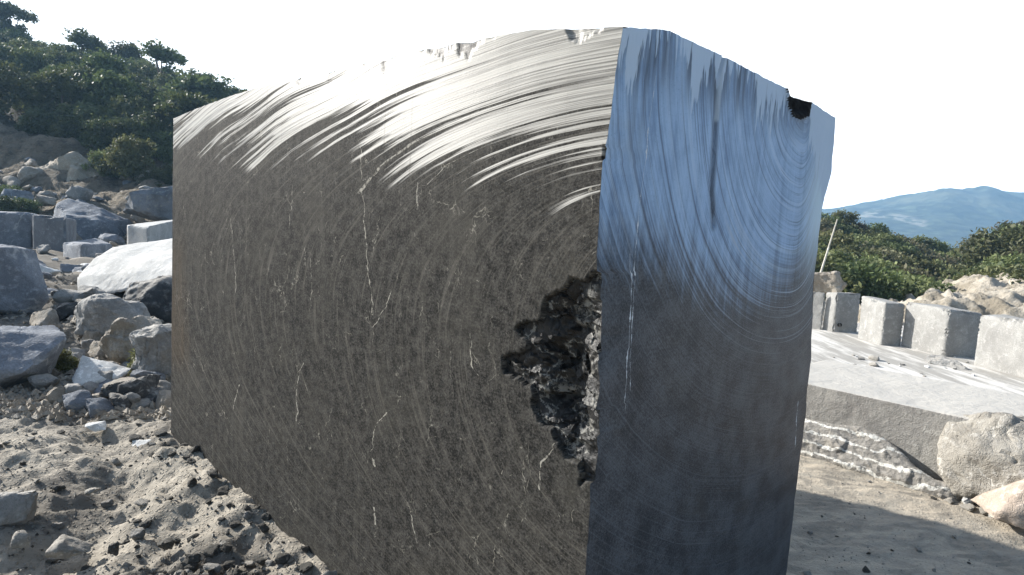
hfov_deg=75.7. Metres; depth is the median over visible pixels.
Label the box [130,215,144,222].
talus stone
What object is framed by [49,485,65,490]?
pebble
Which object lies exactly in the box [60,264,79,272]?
boulder
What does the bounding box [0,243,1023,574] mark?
ground
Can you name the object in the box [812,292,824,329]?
cut block
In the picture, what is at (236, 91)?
hillside tree
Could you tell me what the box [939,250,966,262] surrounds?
bush
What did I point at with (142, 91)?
hillside tree
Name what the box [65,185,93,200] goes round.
talus stone
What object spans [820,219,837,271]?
leaning pole
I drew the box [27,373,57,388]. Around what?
rubble stone
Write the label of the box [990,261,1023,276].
bush
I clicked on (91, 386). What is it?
rubble stone
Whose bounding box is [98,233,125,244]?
talus stone
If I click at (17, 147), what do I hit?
hillside
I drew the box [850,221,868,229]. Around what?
bush
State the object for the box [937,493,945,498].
chip stone
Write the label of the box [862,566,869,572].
pebble
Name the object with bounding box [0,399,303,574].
gravel
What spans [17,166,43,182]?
boulder
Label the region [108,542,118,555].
soil clod
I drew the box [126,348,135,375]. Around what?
bush
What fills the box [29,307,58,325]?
rubble stone
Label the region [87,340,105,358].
rubble stone
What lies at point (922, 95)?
sky
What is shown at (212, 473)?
soil clod
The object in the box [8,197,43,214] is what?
bush
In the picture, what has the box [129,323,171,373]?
boulder
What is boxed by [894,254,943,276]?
bush
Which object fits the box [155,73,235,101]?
hillside tree
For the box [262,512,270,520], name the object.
soil clod
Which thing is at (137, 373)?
rubble stone
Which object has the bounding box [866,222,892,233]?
bush
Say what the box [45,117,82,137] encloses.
bush
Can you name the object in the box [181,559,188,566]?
soil clod
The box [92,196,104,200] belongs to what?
talus stone
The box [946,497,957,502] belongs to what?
chip stone
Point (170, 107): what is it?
hillside tree
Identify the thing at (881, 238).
bush
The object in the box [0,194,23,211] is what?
bush
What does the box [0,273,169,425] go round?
gravel
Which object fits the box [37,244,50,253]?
yard stone
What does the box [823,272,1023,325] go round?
earth bank
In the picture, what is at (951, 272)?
bush
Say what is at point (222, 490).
pebble
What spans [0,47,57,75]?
hillside tree
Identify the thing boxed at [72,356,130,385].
boulder
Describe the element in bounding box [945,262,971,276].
bush
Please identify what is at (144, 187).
talus stone
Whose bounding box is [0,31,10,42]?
hillside tree
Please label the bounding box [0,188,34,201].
boulder
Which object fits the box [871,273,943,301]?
bush
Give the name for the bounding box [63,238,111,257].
stone block
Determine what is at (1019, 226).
bush
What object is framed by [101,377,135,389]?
rubble stone
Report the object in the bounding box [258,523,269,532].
soil clod
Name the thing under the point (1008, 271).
bush
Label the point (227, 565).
soil clod
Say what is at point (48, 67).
hillside tree
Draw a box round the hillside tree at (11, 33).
[0,27,35,42]
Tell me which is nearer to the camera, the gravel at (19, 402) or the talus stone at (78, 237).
the gravel at (19, 402)
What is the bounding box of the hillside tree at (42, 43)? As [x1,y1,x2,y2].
[29,40,49,46]
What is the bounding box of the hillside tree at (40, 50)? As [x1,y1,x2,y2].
[4,45,61,76]
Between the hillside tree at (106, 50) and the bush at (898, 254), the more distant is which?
the hillside tree at (106, 50)
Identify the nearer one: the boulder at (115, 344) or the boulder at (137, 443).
the boulder at (137, 443)
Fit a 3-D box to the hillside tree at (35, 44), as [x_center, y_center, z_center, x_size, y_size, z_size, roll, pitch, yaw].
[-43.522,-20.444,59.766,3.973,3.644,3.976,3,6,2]
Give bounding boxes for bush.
[0,184,22,192]
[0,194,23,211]
[0,195,30,211]
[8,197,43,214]
[13,107,63,135]
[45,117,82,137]
[49,116,90,141]
[55,348,79,373]
[79,148,119,177]
[81,113,134,151]
[92,133,156,178]
[99,116,149,149]
[105,117,159,157]
[121,110,172,134]
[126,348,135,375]
[131,130,169,159]
[134,167,169,186]
[141,130,172,165]
[153,163,172,185]
[815,250,873,302]
[818,236,831,249]
[818,242,829,249]
[819,217,837,230]
[819,227,843,235]
[819,230,859,249]
[821,213,843,228]
[822,248,894,275]
[829,209,860,228]
[829,245,873,258]
[829,248,858,260]
[830,242,885,260]
[832,260,908,303]
[833,223,858,234]
[835,241,896,256]
[845,233,866,238]
[849,233,875,248]
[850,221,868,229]
[851,251,891,264]
[854,255,909,288]
[858,228,883,240]
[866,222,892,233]
[868,246,900,265]
[871,231,907,251]
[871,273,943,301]
[873,232,921,249]
[877,241,914,256]
[884,269,935,295]
[885,246,914,266]
[892,259,950,281]
[893,239,921,254]
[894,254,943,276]
[903,250,929,264]
[909,234,939,251]
[909,239,938,255]
[912,274,947,287]
[918,251,964,268]
[919,250,961,263]
[923,280,955,292]
[926,239,959,254]
[929,258,949,271]
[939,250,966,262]
[940,267,962,276]
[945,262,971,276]
[956,234,989,253]
[957,261,990,275]
[957,270,993,279]
[973,262,1012,276]
[979,254,998,267]
[981,246,1023,264]
[985,250,1023,271]
[990,222,1015,232]
[990,223,1023,239]
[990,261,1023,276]
[991,220,1023,234]
[992,264,1023,277]
[1000,264,1023,284]
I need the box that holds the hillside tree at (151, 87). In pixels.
[135,82,162,100]
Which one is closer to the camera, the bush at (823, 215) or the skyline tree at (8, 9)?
the bush at (823, 215)
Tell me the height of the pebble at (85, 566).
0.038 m
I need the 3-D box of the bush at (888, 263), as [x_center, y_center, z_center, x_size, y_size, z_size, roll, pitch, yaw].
[15.625,0.418,28.000,4.361,3.590,3.690,8,7,38]
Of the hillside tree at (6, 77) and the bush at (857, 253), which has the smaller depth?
the bush at (857, 253)
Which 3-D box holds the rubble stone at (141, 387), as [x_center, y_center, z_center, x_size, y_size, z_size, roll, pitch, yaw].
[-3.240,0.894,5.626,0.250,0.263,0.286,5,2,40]
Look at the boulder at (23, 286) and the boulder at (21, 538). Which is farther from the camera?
the boulder at (23, 286)
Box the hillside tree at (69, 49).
[60,44,77,53]
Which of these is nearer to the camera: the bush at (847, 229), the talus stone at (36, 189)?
the talus stone at (36, 189)
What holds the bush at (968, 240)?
on the scrub slope
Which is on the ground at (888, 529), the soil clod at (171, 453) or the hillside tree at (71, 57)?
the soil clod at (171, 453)
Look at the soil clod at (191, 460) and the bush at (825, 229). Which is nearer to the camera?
the soil clod at (191, 460)
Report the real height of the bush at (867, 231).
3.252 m
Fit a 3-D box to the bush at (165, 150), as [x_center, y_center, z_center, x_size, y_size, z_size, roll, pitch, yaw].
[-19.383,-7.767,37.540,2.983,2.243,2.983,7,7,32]
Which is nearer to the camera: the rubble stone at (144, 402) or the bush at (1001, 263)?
the rubble stone at (144, 402)
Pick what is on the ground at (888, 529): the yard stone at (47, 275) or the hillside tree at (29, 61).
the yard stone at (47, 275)
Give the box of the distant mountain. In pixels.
[822,186,1023,247]
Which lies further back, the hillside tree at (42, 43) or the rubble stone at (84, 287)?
the hillside tree at (42, 43)
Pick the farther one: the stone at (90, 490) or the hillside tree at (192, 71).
the hillside tree at (192, 71)
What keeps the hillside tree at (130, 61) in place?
on the hillside
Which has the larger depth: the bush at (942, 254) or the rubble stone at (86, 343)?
the bush at (942, 254)
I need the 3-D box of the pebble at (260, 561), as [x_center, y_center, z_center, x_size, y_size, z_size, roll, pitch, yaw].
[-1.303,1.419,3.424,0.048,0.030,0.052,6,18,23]
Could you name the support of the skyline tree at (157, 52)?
on the hillside
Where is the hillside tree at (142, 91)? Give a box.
[128,73,149,99]
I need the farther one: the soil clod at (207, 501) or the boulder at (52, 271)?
the boulder at (52, 271)
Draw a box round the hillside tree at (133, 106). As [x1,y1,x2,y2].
[106,94,164,126]
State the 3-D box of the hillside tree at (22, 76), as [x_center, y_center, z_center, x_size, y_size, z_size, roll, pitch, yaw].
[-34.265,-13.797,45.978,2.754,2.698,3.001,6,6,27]
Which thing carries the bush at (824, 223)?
on the scrub slope
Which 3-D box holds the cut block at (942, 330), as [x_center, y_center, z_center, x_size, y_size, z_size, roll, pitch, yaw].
[8.176,0.875,12.587,0.758,1.068,1.030,2,6,-13]
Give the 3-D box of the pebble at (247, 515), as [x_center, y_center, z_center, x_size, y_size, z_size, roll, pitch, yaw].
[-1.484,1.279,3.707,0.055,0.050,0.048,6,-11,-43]
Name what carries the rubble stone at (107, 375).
on the ground at (888, 529)
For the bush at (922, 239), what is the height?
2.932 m
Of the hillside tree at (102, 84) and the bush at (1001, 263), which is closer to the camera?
the bush at (1001, 263)
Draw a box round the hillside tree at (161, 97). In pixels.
[142,88,180,127]
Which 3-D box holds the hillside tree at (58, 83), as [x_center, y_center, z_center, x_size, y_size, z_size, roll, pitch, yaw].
[-27.845,-11.246,40.294,4.055,4.241,4.058,7,7,36]
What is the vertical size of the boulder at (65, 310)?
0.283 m
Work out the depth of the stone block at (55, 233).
18.07 m
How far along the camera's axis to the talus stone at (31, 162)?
33.73 m
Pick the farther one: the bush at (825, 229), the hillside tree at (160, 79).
the hillside tree at (160, 79)
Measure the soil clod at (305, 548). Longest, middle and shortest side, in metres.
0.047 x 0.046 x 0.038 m
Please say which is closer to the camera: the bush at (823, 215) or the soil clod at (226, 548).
the soil clod at (226, 548)
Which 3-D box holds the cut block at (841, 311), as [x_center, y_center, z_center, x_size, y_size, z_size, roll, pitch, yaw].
[7.333,0.627,14.704,0.601,1.056,0.427,2,6,-17]
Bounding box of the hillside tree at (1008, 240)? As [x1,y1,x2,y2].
[952,222,1023,271]
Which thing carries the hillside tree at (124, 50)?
on the hillside
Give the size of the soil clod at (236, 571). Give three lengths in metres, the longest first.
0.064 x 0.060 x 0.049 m
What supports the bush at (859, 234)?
on the scrub slope
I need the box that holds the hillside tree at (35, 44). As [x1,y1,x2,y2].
[17,40,41,46]
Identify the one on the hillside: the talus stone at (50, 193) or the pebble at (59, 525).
the talus stone at (50, 193)
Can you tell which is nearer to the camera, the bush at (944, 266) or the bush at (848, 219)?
the bush at (944, 266)
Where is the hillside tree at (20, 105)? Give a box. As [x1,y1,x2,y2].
[10,78,41,110]
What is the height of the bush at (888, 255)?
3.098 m
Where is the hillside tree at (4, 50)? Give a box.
[0,43,16,61]
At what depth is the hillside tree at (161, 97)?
42.31 m
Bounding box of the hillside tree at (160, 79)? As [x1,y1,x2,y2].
[153,71,186,89]
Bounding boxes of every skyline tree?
[0,0,39,39]
[62,27,107,54]
[136,38,188,84]
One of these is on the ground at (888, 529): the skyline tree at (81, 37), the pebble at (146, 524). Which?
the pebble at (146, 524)
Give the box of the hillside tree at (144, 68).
[123,58,158,84]
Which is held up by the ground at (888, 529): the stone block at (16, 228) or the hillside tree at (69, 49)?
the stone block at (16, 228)
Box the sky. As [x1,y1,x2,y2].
[1,0,1023,208]
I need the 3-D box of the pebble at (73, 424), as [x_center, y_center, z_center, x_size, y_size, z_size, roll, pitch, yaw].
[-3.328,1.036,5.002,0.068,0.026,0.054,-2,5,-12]
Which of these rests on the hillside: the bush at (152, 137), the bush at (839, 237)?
the bush at (152, 137)
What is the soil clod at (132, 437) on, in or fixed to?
on the ground at (888, 529)
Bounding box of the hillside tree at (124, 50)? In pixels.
[107,40,145,61]
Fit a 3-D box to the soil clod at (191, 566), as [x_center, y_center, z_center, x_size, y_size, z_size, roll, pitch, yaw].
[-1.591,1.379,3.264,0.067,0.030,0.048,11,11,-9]
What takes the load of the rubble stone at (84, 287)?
on the ground at (888, 529)
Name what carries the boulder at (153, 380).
on the ground at (888, 529)
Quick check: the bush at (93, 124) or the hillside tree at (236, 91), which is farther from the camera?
the hillside tree at (236, 91)
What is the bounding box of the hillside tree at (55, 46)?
[41,41,68,56]
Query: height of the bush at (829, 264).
3.120 m
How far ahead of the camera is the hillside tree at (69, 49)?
70.58 m
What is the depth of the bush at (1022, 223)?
53.86 m
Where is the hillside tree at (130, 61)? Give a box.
[116,56,140,64]
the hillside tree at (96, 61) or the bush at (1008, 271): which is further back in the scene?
the hillside tree at (96, 61)
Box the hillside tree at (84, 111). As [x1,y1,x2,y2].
[44,100,118,125]
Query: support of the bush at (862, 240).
on the scrub slope
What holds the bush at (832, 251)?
on the scrub slope
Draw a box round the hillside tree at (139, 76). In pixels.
[128,70,157,85]
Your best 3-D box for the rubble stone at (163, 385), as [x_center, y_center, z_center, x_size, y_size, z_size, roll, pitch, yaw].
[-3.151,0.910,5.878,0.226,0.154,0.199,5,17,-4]
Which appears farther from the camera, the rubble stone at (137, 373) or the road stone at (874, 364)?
the road stone at (874, 364)
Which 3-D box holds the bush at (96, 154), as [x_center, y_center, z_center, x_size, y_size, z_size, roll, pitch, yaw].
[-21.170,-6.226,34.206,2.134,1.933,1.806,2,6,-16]
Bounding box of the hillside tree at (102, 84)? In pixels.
[69,68,143,111]
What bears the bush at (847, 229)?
on the scrub slope
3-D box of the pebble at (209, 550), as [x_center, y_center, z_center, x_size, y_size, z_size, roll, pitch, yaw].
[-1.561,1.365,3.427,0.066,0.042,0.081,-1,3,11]
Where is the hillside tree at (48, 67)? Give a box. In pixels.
[36,64,57,102]
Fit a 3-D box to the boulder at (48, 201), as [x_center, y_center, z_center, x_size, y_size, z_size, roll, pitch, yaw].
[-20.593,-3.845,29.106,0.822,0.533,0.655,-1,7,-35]
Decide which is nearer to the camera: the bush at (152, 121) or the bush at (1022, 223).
the bush at (152, 121)
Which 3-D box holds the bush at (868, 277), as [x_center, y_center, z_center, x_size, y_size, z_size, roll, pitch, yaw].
[12.761,0.388,24.676,3.402,2.842,3.402,4,6,11]
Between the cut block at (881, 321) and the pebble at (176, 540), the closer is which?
the pebble at (176, 540)
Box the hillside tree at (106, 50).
[78,41,115,58]
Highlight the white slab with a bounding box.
[77,238,171,293]
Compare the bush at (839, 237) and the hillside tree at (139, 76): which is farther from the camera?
the hillside tree at (139, 76)
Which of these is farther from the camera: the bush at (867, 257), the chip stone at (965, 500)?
the bush at (867, 257)
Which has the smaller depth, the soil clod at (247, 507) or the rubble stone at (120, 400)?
the soil clod at (247, 507)
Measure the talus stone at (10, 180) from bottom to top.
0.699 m
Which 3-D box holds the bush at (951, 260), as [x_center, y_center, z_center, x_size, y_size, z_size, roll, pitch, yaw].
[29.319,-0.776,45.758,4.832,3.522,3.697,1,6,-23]
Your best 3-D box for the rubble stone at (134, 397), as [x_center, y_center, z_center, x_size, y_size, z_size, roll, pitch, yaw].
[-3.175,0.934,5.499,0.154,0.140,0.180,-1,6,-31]
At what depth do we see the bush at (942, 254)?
49.28 m
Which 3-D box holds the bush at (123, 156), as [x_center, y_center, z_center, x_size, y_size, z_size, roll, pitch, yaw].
[-19.687,-6.543,33.685,3.024,2.738,2.558,7,6,32]
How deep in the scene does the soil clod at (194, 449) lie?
4.38 m
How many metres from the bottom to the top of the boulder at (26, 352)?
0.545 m
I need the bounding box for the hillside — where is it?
[0,102,171,244]
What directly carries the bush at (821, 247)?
on the scrub slope
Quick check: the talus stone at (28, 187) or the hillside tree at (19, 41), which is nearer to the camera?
the talus stone at (28, 187)
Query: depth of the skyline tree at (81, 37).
63.32 m
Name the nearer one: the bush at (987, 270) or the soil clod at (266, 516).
the soil clod at (266, 516)
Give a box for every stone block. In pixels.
[0,211,37,247]
[33,214,75,251]
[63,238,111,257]
[127,220,171,243]
[171,27,835,574]
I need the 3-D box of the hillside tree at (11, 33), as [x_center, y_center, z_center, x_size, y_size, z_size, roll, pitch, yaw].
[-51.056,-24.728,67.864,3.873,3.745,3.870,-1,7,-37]
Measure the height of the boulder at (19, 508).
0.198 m
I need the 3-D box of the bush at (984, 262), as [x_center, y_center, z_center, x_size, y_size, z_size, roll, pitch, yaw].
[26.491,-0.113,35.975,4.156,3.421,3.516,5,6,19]
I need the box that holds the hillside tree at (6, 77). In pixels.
[0,60,34,115]
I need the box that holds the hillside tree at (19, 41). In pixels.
[0,36,47,66]
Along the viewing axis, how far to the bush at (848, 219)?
53.14 m
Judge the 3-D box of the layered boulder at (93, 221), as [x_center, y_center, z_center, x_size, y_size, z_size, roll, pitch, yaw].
[-18.030,-2.526,28.255,2.803,2.465,5.793,-1,7,-35]
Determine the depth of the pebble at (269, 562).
3.35 m
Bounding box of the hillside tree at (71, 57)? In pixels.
[41,47,86,65]
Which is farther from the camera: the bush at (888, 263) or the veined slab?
the bush at (888, 263)
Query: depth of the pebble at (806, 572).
3.58 m
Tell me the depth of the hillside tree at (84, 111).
38.42 m
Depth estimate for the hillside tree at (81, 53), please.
62.61 m
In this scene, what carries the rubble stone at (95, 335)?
on the ground at (888, 529)
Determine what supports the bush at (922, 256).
on the scrub slope
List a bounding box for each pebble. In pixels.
[45,558,58,562]
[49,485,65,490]
[52,522,64,528]
[68,422,78,425]
[80,564,91,570]
[100,499,113,506]
[111,458,120,464]
[130,527,145,539]
[134,498,148,506]
[138,520,152,527]
[173,538,180,543]
[187,478,196,487]
[187,533,198,542]
[203,544,219,556]
[203,563,221,572]
[217,485,228,495]
[241,561,254,565]
[243,511,252,519]
[255,558,266,564]
[265,560,274,566]
[803,571,811,574]
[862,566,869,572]
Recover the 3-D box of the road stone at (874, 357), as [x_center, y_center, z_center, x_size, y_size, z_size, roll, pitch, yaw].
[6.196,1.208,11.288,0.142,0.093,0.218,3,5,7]
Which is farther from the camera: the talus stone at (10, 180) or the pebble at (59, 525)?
the talus stone at (10, 180)
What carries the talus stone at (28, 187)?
on the hillside
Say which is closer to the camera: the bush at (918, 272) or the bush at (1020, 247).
the bush at (918, 272)
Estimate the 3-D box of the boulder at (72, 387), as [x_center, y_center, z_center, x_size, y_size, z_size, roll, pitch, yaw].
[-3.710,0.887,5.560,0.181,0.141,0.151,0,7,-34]
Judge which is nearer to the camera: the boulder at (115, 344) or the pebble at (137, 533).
the pebble at (137, 533)
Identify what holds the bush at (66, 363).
on the ground at (888, 529)
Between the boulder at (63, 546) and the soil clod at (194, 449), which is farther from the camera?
the soil clod at (194, 449)
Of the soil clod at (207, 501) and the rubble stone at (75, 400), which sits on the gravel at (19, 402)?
the rubble stone at (75, 400)
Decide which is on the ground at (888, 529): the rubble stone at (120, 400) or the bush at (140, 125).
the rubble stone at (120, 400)
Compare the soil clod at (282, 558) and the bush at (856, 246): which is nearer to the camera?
the soil clod at (282, 558)
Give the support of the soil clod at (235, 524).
on the ground at (888, 529)
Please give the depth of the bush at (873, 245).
38.59 m
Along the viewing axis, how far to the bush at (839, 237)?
38.44 m
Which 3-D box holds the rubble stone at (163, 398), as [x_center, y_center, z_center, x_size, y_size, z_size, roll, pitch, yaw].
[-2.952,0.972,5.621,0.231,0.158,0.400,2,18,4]
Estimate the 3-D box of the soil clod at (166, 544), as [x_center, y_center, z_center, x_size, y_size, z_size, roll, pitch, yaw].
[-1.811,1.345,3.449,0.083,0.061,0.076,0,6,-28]
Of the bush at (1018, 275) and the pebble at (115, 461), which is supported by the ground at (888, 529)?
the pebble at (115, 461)
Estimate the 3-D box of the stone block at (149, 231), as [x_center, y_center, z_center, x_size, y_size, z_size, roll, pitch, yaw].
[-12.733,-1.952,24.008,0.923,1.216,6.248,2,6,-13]
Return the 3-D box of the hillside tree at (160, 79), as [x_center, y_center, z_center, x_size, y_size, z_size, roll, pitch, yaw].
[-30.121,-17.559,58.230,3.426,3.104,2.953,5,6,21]
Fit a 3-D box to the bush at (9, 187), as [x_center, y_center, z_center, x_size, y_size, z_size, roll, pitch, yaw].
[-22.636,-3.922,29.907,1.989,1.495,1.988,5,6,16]
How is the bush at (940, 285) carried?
on the scrub slope
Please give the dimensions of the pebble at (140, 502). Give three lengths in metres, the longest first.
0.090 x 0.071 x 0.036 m
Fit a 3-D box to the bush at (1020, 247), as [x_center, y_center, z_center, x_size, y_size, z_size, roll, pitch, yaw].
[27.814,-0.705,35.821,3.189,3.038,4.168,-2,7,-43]
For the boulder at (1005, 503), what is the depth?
4.14 m
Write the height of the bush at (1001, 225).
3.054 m
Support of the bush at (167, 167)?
on the hillside
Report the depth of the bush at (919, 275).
27.64 m
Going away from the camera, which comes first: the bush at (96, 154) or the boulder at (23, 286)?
the boulder at (23, 286)
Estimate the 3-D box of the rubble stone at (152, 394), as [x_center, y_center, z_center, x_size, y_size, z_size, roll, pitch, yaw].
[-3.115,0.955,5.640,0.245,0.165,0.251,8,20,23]
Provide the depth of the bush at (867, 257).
30.26 m
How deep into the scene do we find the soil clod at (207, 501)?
3.84 m
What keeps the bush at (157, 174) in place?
on the hillside
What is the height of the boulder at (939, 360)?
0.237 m
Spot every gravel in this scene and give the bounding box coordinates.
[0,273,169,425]
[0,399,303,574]
[799,468,1023,574]
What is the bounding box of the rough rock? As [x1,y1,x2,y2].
[937,411,1023,498]
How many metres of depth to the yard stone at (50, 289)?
10.57 m
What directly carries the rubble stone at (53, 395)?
on the ground at (888, 529)
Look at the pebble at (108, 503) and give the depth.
3.97 m
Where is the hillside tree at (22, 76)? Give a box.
[12,71,34,80]
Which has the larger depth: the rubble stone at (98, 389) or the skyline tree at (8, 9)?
the skyline tree at (8, 9)
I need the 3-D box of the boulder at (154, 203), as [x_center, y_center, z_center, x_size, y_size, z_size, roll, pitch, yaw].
[-14.575,-3.555,27.762,3.164,1.986,2.219,0,6,-28]
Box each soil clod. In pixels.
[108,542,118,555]
[124,562,131,566]
[129,434,140,442]
[154,429,166,436]
[157,538,174,549]
[167,567,183,574]
[168,451,175,456]
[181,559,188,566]
[184,563,198,569]
[186,553,200,562]
[187,458,195,463]
[190,445,199,453]
[205,499,211,504]
[206,469,217,477]
[222,543,231,552]
[223,560,235,570]
[229,520,240,527]
[233,568,243,574]
[244,504,250,510]
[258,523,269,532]
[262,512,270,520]
[274,553,289,564]
[299,561,312,573]
[300,546,308,552]
[322,570,336,574]
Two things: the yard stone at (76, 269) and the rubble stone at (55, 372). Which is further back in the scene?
the yard stone at (76, 269)
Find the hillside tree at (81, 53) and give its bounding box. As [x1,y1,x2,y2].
[77,49,97,58]
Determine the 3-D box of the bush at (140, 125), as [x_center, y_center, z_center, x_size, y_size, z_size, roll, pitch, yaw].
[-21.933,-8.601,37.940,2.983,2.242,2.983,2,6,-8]
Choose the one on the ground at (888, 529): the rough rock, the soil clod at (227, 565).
the rough rock
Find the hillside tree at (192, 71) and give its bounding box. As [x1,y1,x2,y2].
[178,68,213,80]
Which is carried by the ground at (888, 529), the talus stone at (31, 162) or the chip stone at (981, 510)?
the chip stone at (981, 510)
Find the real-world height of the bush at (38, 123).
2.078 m
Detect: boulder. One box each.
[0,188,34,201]
[0,244,48,314]
[0,325,65,387]
[0,490,38,525]
[9,530,30,548]
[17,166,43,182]
[34,194,56,205]
[35,151,103,181]
[39,264,61,274]
[45,534,92,558]
[53,198,131,239]
[55,301,79,320]
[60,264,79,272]
[64,383,82,393]
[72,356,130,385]
[74,293,150,335]
[85,421,106,431]
[99,315,161,362]
[99,374,160,395]
[123,186,172,220]
[123,275,171,322]
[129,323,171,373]
[132,439,150,446]
[813,271,846,293]
[925,354,968,369]
[970,479,1023,529]
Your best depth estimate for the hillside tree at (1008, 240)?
37.86 m
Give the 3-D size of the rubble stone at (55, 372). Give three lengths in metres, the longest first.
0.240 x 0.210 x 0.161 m
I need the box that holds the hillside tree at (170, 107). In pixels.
[152,87,211,131]
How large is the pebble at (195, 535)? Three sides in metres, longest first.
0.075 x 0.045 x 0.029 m
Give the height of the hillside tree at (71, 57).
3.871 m
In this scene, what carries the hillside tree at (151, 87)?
on the hillside
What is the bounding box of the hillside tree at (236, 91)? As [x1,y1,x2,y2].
[225,87,241,95]
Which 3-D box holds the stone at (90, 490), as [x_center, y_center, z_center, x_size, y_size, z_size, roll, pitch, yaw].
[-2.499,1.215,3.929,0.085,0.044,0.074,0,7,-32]
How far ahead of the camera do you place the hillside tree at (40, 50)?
51.55 m
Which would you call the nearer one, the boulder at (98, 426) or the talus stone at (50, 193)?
the boulder at (98, 426)
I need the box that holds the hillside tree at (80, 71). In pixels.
[41,61,99,99]
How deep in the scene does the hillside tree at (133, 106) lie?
39.87 m
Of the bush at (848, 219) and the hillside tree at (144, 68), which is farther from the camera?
the hillside tree at (144, 68)
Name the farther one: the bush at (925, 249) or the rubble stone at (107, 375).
the bush at (925, 249)
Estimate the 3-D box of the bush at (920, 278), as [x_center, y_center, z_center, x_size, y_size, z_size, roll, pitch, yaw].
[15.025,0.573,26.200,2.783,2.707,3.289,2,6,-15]
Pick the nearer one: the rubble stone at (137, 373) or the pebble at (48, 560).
the pebble at (48, 560)
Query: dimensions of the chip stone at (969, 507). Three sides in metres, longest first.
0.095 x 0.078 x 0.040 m
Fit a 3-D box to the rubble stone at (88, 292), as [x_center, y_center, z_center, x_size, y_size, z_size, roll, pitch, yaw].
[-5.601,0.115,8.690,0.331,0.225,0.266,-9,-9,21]
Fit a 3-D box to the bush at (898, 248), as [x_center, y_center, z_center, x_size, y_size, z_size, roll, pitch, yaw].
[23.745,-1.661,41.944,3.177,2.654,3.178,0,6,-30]
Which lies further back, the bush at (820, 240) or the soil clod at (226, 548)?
the bush at (820, 240)
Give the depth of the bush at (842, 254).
27.68 m
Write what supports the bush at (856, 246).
on the scrub slope
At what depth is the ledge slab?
5.24 m
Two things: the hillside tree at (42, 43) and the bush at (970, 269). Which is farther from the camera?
the hillside tree at (42, 43)
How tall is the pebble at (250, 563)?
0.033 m
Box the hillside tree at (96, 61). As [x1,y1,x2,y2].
[58,47,135,84]
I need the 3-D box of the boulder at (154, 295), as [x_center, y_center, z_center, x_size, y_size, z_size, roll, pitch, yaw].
[-4.607,0.220,8.730,1.140,0.743,0.730,3,6,-8]
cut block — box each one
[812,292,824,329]
[822,292,860,332]
[858,296,904,345]
[901,302,981,356]
[974,314,1023,377]
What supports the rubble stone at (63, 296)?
on the ground at (888, 529)
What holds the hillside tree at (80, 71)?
on the hillside
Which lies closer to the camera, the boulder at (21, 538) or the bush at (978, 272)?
the boulder at (21, 538)
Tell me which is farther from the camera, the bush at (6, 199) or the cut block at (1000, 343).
the bush at (6, 199)
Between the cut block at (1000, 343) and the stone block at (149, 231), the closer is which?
the cut block at (1000, 343)
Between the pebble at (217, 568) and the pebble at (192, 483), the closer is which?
the pebble at (217, 568)
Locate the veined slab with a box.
[800,418,961,500]
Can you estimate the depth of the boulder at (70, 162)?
33.39 m
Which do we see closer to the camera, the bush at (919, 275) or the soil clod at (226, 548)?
the soil clod at (226, 548)
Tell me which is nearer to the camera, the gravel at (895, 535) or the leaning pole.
the gravel at (895, 535)
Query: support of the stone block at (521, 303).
on the ground at (888, 529)
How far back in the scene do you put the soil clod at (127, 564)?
3.32 m
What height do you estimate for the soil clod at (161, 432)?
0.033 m
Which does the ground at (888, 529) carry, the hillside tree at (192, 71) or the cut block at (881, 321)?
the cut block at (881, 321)
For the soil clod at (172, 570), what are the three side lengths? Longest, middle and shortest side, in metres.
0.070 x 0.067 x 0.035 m
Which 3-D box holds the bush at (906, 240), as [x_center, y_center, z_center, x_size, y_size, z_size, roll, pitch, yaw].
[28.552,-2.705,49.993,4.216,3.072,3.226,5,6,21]
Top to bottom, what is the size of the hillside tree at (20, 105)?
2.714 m
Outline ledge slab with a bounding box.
[805,360,1023,481]
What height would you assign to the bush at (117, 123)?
2.492 m
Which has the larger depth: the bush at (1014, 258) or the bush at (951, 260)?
the bush at (951, 260)
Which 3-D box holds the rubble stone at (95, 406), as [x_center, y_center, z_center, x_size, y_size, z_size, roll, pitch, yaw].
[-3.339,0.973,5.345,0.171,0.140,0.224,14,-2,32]
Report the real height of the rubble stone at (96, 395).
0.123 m
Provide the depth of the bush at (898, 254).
38.48 m
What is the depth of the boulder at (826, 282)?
19.02 m
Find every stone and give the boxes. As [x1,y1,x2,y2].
[2,175,21,187]
[22,185,33,189]
[24,159,37,166]
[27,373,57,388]
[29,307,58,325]
[30,187,42,191]
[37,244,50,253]
[38,191,54,197]
[43,272,52,277]
[44,386,65,404]
[47,288,56,293]
[51,368,65,376]
[52,289,77,302]
[62,390,92,409]
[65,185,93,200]
[67,348,86,358]
[72,267,81,271]
[72,288,98,300]
[76,233,82,240]
[77,285,105,293]
[80,330,102,343]
[81,339,95,348]
[81,381,98,393]
[84,487,100,494]
[85,397,113,417]
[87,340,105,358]
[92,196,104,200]
[92,393,108,399]
[93,379,115,393]
[97,370,112,379]
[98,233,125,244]
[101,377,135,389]
[108,393,131,408]
[116,377,150,398]
[124,392,140,402]
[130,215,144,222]
[130,369,165,380]
[135,398,151,408]
[139,185,151,189]
[145,387,161,401]
[155,389,170,408]
[157,380,170,390]
[868,355,879,360]
[869,362,878,366]
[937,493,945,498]
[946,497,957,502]
[959,503,975,510]
[962,497,974,503]
[979,507,987,514]
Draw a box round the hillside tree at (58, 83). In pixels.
[13,67,92,118]

